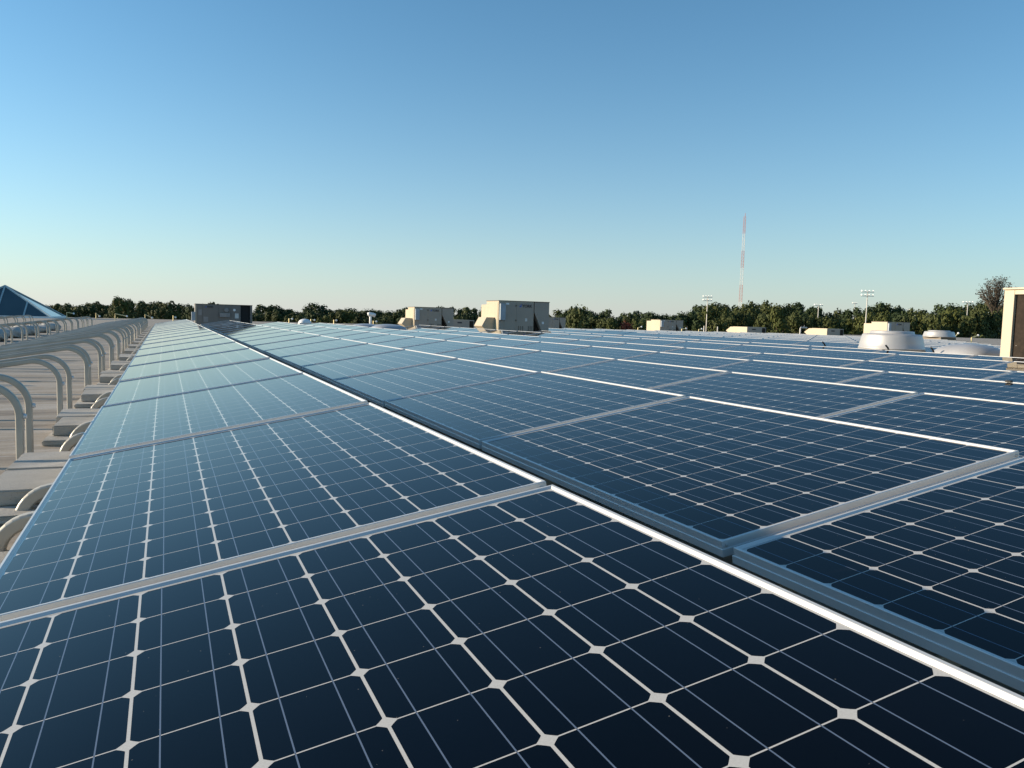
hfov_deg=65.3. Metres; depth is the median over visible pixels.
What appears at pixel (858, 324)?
tree
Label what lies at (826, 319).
tree
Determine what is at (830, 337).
solar panel
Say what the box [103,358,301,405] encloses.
solar panel
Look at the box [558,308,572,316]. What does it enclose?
tree
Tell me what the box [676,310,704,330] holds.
tree
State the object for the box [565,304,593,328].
tree
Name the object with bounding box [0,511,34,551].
support pipe
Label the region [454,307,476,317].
tree
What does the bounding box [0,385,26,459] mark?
bent pipe
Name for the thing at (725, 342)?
solar panel
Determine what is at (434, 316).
rooftop unit
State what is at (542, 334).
solar panel
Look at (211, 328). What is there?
solar panel
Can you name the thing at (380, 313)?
tree
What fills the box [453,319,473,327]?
rooftop unit
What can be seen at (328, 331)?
solar panel
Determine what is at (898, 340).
fan hood
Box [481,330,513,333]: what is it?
solar panel
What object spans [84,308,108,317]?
tree
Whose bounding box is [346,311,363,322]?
tree
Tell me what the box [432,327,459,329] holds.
solar panel
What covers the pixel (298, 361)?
solar panel
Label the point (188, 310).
tree
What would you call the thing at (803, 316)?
tree
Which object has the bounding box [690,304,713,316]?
tree
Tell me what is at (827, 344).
solar panel
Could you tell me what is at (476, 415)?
solar panel
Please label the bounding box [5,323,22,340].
bent pipe
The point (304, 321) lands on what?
skylight dome
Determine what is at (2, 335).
ballast bag
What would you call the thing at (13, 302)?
glass pyramid
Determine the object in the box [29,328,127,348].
bent pipe
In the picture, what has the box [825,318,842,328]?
tree
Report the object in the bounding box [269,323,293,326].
solar panel
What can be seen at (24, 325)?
bent pipe
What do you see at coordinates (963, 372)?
solar panel
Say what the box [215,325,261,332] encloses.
solar panel
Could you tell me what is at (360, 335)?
solar panel
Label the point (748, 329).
rooftop unit
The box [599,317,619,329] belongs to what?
tree
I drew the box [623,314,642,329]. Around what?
tree
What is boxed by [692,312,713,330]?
tree
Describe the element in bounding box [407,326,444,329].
solar panel
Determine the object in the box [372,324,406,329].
skylight dome
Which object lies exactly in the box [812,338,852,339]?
solar panel
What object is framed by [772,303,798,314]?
tree
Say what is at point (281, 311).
tree
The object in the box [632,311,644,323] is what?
tree
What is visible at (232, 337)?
solar panel
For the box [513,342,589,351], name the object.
solar panel
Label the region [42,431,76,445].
concrete paver
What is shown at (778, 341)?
solar panel
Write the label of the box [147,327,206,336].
solar panel
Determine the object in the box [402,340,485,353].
solar panel
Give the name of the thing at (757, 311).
tree
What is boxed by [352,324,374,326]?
skylight dome
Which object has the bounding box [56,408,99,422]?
concrete block
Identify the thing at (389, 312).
tree
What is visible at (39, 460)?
concrete block
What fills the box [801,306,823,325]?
tree
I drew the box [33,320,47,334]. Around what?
bent pipe
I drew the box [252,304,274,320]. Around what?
tree
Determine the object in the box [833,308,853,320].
tree
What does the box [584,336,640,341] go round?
solar panel
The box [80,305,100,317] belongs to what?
tree
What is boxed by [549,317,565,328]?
rooftop unit
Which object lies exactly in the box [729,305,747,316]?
tree
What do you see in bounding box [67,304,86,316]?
tree
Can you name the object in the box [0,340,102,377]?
bent pipe
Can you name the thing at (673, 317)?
tree
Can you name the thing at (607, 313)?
tree
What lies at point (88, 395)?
concrete block
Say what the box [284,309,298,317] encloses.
tree
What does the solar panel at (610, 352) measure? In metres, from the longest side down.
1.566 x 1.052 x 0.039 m
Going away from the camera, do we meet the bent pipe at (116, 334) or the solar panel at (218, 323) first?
the bent pipe at (116, 334)
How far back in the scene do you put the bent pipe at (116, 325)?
15.36 m
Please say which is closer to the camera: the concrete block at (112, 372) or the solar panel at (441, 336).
the concrete block at (112, 372)
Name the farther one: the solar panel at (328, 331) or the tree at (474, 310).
the tree at (474, 310)
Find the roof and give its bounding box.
[0,317,1023,696]
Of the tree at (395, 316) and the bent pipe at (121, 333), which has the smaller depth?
the bent pipe at (121, 333)
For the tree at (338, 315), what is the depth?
180.69 m
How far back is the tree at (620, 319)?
157.75 m
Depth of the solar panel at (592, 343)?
13.41 m
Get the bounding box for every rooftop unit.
[191,304,252,324]
[398,307,453,326]
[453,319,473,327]
[474,300,549,331]
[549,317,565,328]
[646,319,683,330]
[726,326,765,332]
[805,328,843,335]
[863,321,909,332]
[1000,287,1023,357]
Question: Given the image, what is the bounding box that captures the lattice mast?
[739,213,745,307]
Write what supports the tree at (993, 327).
on the ground
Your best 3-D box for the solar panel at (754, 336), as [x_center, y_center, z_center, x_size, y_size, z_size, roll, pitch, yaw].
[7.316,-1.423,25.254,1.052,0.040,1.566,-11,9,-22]
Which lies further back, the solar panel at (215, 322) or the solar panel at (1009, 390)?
the solar panel at (215, 322)
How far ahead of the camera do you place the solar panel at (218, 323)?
27.68 m
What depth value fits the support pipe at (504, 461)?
3.23 m
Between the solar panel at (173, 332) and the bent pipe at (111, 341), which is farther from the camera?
the solar panel at (173, 332)
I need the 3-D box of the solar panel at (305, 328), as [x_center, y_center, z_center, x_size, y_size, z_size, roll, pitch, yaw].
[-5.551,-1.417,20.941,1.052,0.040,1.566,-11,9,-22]
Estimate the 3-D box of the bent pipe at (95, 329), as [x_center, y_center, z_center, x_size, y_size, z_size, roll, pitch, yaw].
[-7.302,-0.819,13.662,1.416,0.375,0.032,-1,5,-24]
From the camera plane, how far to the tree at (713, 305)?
214.38 m
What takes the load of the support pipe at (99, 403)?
on the roof
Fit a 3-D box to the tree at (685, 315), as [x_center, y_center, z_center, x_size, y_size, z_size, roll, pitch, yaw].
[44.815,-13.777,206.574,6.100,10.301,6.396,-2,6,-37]
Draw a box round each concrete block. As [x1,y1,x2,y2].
[0,468,61,505]
[5,451,71,470]
[52,416,94,435]
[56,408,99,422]
[81,389,112,401]
[83,385,115,391]
[99,371,123,375]
[99,374,120,382]
[110,361,130,364]
[110,363,126,369]
[119,355,131,360]
[124,350,134,353]
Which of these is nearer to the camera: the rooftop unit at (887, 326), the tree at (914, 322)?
the rooftop unit at (887, 326)
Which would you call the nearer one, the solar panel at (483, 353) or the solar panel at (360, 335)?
the solar panel at (483, 353)
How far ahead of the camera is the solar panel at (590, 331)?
28.78 m
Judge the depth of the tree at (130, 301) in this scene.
217.15 m
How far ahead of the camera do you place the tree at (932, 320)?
149.57 m
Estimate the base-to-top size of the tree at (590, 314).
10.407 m
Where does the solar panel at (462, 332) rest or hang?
on the roof
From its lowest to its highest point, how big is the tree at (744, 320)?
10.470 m
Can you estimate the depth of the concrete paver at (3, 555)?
2.09 m
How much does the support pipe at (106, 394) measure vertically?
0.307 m
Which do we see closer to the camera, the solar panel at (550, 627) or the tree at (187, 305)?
the solar panel at (550, 627)
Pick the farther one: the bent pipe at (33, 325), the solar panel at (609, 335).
the solar panel at (609, 335)
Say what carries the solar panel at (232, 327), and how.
on the roof
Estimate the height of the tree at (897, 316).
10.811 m
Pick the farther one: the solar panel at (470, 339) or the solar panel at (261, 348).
the solar panel at (470, 339)
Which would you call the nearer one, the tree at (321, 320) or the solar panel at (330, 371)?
the solar panel at (330, 371)
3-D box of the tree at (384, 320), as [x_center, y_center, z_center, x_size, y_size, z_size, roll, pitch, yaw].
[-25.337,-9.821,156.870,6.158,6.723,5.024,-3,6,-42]
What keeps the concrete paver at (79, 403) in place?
on the roof
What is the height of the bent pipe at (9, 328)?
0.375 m
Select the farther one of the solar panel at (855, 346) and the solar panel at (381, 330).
the solar panel at (381, 330)
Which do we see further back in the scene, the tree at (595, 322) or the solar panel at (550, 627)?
the tree at (595, 322)
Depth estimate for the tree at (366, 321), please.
180.13 m
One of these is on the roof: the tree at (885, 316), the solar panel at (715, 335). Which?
the solar panel at (715, 335)
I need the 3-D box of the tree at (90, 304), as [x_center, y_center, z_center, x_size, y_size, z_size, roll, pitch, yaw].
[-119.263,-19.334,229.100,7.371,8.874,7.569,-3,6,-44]
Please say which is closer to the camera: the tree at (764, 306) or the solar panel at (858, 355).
the solar panel at (858, 355)
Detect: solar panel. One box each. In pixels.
[0,402,545,621]
[0,485,1023,767]
[69,372,367,457]
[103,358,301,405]
[119,348,269,380]
[128,342,248,365]
[134,337,235,356]
[140,334,224,348]
[143,331,217,343]
[145,329,210,339]
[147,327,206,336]
[148,326,202,334]
[150,324,200,332]
[151,323,195,330]
[152,322,193,328]
[153,321,191,327]
[154,321,190,326]
[200,320,230,325]
[202,321,234,326]
[204,321,237,327]
[206,322,242,328]
[209,323,249,329]
[212,324,255,331]
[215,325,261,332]
[219,326,268,334]
[224,327,279,336]
[228,329,288,339]
[235,330,302,342]
[242,332,318,347]
[252,335,339,352]
[258,322,281,324]
[262,322,286,325]
[264,338,365,359]
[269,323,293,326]
[274,324,302,327]
[280,325,311,329]
[280,343,401,369]
[290,326,321,330]
[299,327,336,332]
[301,349,456,383]
[310,328,349,334]
[322,324,341,326]
[322,330,367,336]
[330,325,351,327]
[333,358,537,406]
[334,332,386,339]
[341,326,366,329]
[353,327,381,330]
[354,334,414,343]
[368,328,397,332]
[372,337,445,347]
[382,330,416,334]
[385,371,685,448]
[398,331,438,336]
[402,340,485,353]
[405,325,430,328]
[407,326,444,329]
[410,328,437,331]
[420,333,467,339]
[425,329,454,332]
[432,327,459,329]
[436,345,540,361]
[443,335,498,342]
[446,331,480,334]
[447,327,476,330]
[464,328,494,331]
[469,332,507,336]
[475,338,538,346]
[480,351,614,371]
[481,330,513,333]
[481,396,1020,556]
[493,334,538,339]
[502,331,541,334]
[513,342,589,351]
[524,337,578,342]
[525,332,568,336]
[536,331,560,332]
[549,328,562,330]
[549,359,728,388]
[553,334,600,339]
[557,329,582,331]
[559,346,657,358]
[561,332,591,334]
[563,340,622,346]
[577,330,604,332]
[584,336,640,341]
[586,333,621,336]
[595,331,630,334]
[607,343,684,351]
[616,335,657,338]
[619,332,658,335]
[621,338,685,345]
[623,352,749,368]
[647,334,686,337]
[652,337,699,340]
[652,372,917,417]
[665,341,741,349]
[666,348,760,358]
[669,333,699,334]
[676,335,721,339]
[692,340,749,343]
[700,334,729,336]
[707,334,738,335]
[710,337,761,341]
[711,360,884,382]
[718,345,806,353]
[730,336,767,338]
[732,457,1023,692]
[736,353,864,366]
[739,335,769,337]
[742,342,808,347]
[748,338,805,343]
[765,337,809,339]
[770,337,811,338]
[787,349,896,360]
[791,341,858,346]
[803,346,881,351]
[806,340,854,342]
[810,339,854,340]
[812,337,850,338]
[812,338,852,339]
[823,392,1023,457]
[840,371,1023,402]
[841,361,1012,378]
[844,344,858,347]
[871,354,1009,368]
[875,350,974,357]
[924,340,960,341]
[925,346,938,351]
[929,341,977,343]
[968,355,1023,361]
[983,361,1023,371]
[983,371,1023,382]
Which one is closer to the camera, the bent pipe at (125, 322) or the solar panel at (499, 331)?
the bent pipe at (125, 322)
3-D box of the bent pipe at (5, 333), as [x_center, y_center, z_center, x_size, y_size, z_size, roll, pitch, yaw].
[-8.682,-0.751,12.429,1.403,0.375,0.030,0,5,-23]
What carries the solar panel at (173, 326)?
on the support pipe
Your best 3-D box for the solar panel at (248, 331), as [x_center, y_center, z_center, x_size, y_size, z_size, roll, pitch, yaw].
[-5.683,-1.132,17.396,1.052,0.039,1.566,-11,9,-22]
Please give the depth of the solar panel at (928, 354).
11.97 m
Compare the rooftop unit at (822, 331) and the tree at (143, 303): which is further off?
the tree at (143, 303)
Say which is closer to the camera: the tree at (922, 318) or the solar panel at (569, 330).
the solar panel at (569, 330)
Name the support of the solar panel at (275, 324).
on the roof
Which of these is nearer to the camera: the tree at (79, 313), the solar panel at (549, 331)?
the solar panel at (549, 331)
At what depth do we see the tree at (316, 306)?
214.42 m
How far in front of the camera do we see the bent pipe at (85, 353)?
6.54 m
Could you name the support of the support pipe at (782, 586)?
on the roof
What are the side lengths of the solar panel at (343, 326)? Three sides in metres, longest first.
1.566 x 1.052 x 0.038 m
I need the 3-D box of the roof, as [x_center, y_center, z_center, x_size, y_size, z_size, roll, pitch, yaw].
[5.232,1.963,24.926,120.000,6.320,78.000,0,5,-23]
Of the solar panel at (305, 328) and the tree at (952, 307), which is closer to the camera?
the solar panel at (305, 328)
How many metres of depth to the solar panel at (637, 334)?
25.72 m
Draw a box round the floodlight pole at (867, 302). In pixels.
[861,290,873,322]
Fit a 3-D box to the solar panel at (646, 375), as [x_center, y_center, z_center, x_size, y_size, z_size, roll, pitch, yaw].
[0.799,-0.052,6.339,1.052,0.040,1.567,-11,9,-22]
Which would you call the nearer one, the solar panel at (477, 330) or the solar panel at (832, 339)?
the solar panel at (832, 339)
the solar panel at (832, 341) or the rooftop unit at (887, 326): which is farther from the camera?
the rooftop unit at (887, 326)
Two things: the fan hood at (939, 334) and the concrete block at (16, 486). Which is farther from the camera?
the fan hood at (939, 334)
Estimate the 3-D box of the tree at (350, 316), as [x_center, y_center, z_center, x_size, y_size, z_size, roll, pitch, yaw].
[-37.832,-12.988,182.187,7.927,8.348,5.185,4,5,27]
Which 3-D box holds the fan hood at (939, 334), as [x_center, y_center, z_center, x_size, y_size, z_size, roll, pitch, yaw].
[17.802,-1.895,33.314,1.240,0.680,1.240,0,5,-23]
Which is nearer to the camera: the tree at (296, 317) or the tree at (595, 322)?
the tree at (595, 322)
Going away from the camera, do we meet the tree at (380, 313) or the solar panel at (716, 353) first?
the solar panel at (716, 353)
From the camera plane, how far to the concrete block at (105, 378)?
7.00 m
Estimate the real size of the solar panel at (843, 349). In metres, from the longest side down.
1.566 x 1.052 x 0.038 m
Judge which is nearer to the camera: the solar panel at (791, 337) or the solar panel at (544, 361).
the solar panel at (544, 361)
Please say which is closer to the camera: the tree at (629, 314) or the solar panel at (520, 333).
the solar panel at (520, 333)
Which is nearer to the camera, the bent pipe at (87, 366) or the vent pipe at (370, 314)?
the bent pipe at (87, 366)
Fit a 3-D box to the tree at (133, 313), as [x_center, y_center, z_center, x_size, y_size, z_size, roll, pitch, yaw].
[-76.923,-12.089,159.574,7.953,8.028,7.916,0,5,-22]
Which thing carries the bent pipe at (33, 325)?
on the roof
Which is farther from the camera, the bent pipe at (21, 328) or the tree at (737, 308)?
the tree at (737, 308)
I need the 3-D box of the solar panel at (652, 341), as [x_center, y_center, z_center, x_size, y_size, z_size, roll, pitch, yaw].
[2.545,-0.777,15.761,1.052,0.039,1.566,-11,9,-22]
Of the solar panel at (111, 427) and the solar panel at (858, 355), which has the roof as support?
the solar panel at (858, 355)
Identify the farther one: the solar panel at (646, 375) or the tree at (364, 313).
the tree at (364, 313)
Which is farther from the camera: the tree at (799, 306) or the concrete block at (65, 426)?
the tree at (799, 306)
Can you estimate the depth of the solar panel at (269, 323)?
28.42 m
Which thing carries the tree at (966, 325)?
on the ground
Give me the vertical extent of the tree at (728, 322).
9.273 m
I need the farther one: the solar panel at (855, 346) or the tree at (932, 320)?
the tree at (932, 320)
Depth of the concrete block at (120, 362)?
8.91 m
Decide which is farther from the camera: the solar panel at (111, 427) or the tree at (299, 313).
the tree at (299, 313)
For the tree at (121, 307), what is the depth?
139.32 m
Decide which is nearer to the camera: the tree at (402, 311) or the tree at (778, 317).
the tree at (778, 317)
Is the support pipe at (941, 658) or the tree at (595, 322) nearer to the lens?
the support pipe at (941, 658)
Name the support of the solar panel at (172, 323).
on the support pipe
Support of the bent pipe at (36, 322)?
on the roof
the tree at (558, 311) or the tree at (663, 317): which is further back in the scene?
the tree at (663, 317)
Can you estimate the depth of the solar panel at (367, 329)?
21.60 m
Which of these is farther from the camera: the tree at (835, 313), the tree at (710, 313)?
the tree at (835, 313)
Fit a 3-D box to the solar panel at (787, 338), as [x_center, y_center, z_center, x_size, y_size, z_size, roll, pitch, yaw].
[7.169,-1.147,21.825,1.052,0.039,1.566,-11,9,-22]
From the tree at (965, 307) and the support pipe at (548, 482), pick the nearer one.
the support pipe at (548, 482)
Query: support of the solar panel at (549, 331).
on the roof
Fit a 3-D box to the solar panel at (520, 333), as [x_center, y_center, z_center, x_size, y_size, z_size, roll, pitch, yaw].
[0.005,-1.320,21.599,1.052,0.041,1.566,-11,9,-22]
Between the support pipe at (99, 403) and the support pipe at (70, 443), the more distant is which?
the support pipe at (99, 403)
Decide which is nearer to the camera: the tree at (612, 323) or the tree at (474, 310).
the tree at (612, 323)
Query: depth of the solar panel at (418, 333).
17.23 m
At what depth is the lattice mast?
517.40 m
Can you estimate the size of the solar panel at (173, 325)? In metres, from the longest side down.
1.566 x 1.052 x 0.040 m
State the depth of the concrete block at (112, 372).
7.47 m
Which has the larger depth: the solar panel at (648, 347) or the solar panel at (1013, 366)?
the solar panel at (648, 347)
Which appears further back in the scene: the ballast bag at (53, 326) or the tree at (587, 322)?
the tree at (587, 322)
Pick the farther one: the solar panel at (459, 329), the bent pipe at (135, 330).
the solar panel at (459, 329)
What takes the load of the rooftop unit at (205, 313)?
on the roof
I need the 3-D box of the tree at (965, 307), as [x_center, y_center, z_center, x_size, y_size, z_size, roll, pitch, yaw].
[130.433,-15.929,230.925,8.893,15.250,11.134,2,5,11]
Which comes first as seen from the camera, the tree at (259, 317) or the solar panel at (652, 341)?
the solar panel at (652, 341)
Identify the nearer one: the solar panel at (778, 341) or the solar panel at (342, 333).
the solar panel at (342, 333)
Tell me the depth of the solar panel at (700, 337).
22.83 m
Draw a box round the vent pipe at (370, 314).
[367,312,375,323]
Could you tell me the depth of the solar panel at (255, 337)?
14.49 m
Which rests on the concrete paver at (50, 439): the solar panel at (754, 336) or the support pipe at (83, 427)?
the support pipe at (83, 427)
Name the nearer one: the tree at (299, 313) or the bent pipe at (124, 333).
the bent pipe at (124, 333)
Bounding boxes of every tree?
[51,303,74,311]
[58,307,77,316]
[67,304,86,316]
[73,309,83,316]
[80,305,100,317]
[81,303,110,317]
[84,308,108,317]
[85,301,106,309]
[105,305,141,318]
[111,296,130,318]
[127,298,135,314]
[132,300,156,318]
[135,304,150,318]
[145,304,162,318]
[151,306,173,319]
[159,300,183,315]
[162,309,180,319]
[176,303,189,309]
[181,305,193,319]
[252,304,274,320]
[254,312,265,321]
[263,304,289,321]
[264,309,281,321]
[279,314,292,321]
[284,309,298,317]
[291,313,306,321]
[296,311,306,321]
[303,302,333,318]
[304,309,323,322]
[315,315,331,322]
[326,309,346,322]
[337,309,356,323]
[341,308,360,312]
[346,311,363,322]
[352,316,366,323]
[356,309,379,320]
[362,317,378,323]
[375,310,383,320]
[375,317,393,323]
[381,310,400,320]
[383,311,401,324]
[396,307,407,315]
[396,312,405,324]
[449,306,463,317]
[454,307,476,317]
[460,312,477,324]
[471,308,479,315]
[552,309,561,316]
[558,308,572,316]
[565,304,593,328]
[579,309,597,319]
[582,317,591,328]
[588,316,604,328]
[597,308,611,319]
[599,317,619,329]
[604,315,629,329]
[605,318,618,329]
[619,320,634,329]
[620,312,633,319]
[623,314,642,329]
[631,319,649,329]
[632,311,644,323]
[640,311,661,324]
[653,313,671,319]
[667,314,676,319]
[675,311,693,330]
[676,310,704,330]
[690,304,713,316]
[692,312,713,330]
[697,304,731,331]
[701,302,730,331]
[711,314,738,331]
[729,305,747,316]
[731,309,754,326]
[732,300,760,315]
[747,305,761,326]
[752,311,774,332]
[756,300,773,311]
[761,306,782,331]
[767,303,791,332]
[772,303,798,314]
[783,302,812,326]
[785,310,803,333]
[799,310,808,333]
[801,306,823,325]
[805,313,823,333]
[822,312,838,318]
[822,315,839,328]
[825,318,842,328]
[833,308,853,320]
[838,306,862,326]
[840,314,858,334]
[852,311,873,334]
[854,309,875,321]
[864,301,895,316]
[872,308,892,321]
[884,303,903,314]
[889,313,904,321]
[890,310,909,319]
[894,313,921,332]
[906,307,923,318]
[912,312,926,333]
[914,311,947,335]
[933,303,944,322]
[936,308,959,333]
[939,308,973,337]
[942,302,968,329]
[955,303,973,311]
[957,312,990,338]
[965,301,984,334]
[969,302,1003,338]
[969,306,1002,338]
[975,274,1015,313]
[988,308,1002,338]
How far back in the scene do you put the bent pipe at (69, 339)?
8.97 m
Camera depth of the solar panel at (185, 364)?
6.47 m
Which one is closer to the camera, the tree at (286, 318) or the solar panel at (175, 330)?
the solar panel at (175, 330)
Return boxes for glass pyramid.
[0,285,65,317]
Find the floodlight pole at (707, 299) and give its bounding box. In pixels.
[702,295,711,331]
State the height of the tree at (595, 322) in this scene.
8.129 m
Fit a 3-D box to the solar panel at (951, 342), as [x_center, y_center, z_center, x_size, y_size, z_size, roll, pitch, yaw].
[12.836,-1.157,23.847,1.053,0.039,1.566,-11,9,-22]
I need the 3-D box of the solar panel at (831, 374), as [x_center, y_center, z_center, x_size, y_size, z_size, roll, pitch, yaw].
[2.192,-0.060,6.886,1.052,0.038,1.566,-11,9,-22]
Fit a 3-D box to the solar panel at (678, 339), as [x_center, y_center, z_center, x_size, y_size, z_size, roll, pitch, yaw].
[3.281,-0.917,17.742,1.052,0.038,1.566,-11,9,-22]
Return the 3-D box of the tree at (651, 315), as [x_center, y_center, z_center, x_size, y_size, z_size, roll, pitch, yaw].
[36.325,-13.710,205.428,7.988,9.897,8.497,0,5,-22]
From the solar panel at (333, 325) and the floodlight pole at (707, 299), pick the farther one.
the floodlight pole at (707, 299)
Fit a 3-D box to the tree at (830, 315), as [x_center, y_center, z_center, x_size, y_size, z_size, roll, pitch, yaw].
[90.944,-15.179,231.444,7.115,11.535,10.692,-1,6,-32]
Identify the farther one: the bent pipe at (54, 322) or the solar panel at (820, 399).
the bent pipe at (54, 322)
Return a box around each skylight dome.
[298,319,311,324]
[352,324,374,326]
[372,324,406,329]
[932,343,999,355]
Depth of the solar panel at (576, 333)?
22.28 m
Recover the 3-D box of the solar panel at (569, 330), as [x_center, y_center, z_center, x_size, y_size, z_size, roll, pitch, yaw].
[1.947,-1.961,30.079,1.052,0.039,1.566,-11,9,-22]
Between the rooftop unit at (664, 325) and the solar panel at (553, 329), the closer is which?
the solar panel at (553, 329)
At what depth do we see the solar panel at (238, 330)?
18.88 m
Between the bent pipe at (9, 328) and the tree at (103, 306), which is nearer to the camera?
the bent pipe at (9, 328)
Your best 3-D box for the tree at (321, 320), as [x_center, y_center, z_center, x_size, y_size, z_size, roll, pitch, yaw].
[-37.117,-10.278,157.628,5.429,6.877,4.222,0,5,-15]
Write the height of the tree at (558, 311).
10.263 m
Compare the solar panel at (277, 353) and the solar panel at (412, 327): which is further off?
the solar panel at (412, 327)
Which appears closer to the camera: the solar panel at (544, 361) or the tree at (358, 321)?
the solar panel at (544, 361)
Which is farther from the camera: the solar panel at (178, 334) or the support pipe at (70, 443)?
the solar panel at (178, 334)
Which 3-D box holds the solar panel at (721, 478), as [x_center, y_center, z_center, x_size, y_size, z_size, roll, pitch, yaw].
[0.662,0.232,2.793,1.052,0.038,1.567,-11,9,-22]
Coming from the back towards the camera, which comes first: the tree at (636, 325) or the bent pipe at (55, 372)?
the tree at (636, 325)
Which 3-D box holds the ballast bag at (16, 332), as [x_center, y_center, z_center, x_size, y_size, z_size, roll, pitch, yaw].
[-10.661,-1.103,16.965,0.598,0.227,0.906,0,5,-15]
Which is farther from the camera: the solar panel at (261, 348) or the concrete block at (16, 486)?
the solar panel at (261, 348)
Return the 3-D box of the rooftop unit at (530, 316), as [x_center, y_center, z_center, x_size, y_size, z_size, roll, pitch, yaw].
[-0.114,-2.161,26.993,2.302,1.274,1.730,0,5,-23]
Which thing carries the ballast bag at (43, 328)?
on the roof
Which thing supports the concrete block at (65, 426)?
on the concrete paver at (50, 439)
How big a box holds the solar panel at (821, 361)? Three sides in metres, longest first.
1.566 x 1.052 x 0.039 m
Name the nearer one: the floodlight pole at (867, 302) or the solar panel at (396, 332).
the solar panel at (396, 332)
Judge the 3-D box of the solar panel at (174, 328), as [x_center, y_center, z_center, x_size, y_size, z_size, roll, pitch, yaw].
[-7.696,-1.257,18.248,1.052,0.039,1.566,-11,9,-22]
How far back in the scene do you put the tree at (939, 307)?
228.98 m
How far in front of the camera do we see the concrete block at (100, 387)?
6.05 m
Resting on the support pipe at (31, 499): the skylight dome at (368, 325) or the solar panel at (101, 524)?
the solar panel at (101, 524)
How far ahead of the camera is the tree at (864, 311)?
216.15 m
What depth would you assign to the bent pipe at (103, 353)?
8.03 m
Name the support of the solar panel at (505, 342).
on the roof
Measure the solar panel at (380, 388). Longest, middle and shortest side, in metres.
1.567 x 1.052 x 0.039 m
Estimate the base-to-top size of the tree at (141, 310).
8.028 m
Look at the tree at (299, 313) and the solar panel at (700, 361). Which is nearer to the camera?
the solar panel at (700, 361)
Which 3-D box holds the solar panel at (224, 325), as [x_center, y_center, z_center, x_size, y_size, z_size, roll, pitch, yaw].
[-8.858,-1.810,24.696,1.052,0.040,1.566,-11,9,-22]
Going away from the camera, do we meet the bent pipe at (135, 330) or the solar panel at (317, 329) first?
the bent pipe at (135, 330)
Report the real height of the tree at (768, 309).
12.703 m
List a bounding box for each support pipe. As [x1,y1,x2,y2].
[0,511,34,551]
[15,483,52,510]
[60,432,83,450]
[70,421,91,436]
[91,397,107,407]
[96,391,111,400]
[108,378,119,384]
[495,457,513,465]
[538,476,558,485]
[766,579,798,593]
[921,648,962,666]
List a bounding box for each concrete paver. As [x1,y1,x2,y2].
[0,504,38,524]
[0,551,8,563]
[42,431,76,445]
[74,398,102,407]
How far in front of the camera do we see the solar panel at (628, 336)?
19.36 m
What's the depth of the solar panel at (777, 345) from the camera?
14.92 m
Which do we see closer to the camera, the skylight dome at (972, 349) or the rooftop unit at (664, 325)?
the skylight dome at (972, 349)
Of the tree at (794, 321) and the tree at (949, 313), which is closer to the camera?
the tree at (794, 321)
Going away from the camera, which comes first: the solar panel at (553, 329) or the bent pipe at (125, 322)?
the bent pipe at (125, 322)
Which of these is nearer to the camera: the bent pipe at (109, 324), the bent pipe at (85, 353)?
the bent pipe at (85, 353)
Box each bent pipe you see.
[0,324,12,342]
[0,326,6,344]
[0,331,119,359]
[0,333,114,360]
[0,335,112,362]
[0,339,105,370]
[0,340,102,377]
[0,345,92,384]
[0,347,90,386]
[0,354,73,408]
[0,359,64,414]
[0,374,35,452]
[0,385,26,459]
[2,321,50,334]
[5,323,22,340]
[8,322,36,338]
[9,330,120,353]
[12,322,27,339]
[20,321,39,336]
[20,328,124,352]
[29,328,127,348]
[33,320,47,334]
[37,327,129,347]
[41,326,130,343]
[42,320,57,332]
[51,325,132,343]
[56,324,133,340]
[61,323,136,340]
[73,322,138,335]
[78,321,138,328]
[79,321,140,335]
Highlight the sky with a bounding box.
[0,0,1023,323]
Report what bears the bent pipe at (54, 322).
on the roof
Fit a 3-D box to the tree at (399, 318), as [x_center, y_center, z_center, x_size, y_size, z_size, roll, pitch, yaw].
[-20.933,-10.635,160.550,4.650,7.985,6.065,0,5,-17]
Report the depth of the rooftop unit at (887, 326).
43.46 m
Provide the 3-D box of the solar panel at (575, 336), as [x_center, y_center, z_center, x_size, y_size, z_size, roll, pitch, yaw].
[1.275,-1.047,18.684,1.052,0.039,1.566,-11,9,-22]
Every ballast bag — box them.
[0,328,9,340]
[4,327,25,337]
[14,325,40,334]
[39,325,48,332]
[41,323,60,330]
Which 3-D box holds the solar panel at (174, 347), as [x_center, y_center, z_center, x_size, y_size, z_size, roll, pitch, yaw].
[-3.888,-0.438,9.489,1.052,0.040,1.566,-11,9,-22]
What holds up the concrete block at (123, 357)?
on the concrete paver
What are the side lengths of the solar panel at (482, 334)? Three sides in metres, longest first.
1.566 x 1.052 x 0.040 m
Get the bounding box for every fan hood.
[858,330,925,351]
[923,330,955,340]
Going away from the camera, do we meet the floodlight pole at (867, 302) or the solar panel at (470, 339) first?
the solar panel at (470, 339)
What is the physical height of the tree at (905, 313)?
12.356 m
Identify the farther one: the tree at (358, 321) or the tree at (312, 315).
the tree at (358, 321)
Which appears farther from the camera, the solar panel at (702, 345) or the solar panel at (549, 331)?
the solar panel at (549, 331)
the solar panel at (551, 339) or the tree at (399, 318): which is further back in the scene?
the tree at (399, 318)
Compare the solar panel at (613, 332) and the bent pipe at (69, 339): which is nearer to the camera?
the bent pipe at (69, 339)
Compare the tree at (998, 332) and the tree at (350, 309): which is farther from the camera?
the tree at (350, 309)
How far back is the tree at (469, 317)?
171.21 m
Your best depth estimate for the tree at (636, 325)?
139.25 m
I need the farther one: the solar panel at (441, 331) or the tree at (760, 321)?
the tree at (760, 321)
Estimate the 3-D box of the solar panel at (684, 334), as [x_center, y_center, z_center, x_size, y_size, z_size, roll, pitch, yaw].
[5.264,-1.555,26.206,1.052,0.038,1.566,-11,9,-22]
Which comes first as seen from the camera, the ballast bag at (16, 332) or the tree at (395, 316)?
the ballast bag at (16, 332)

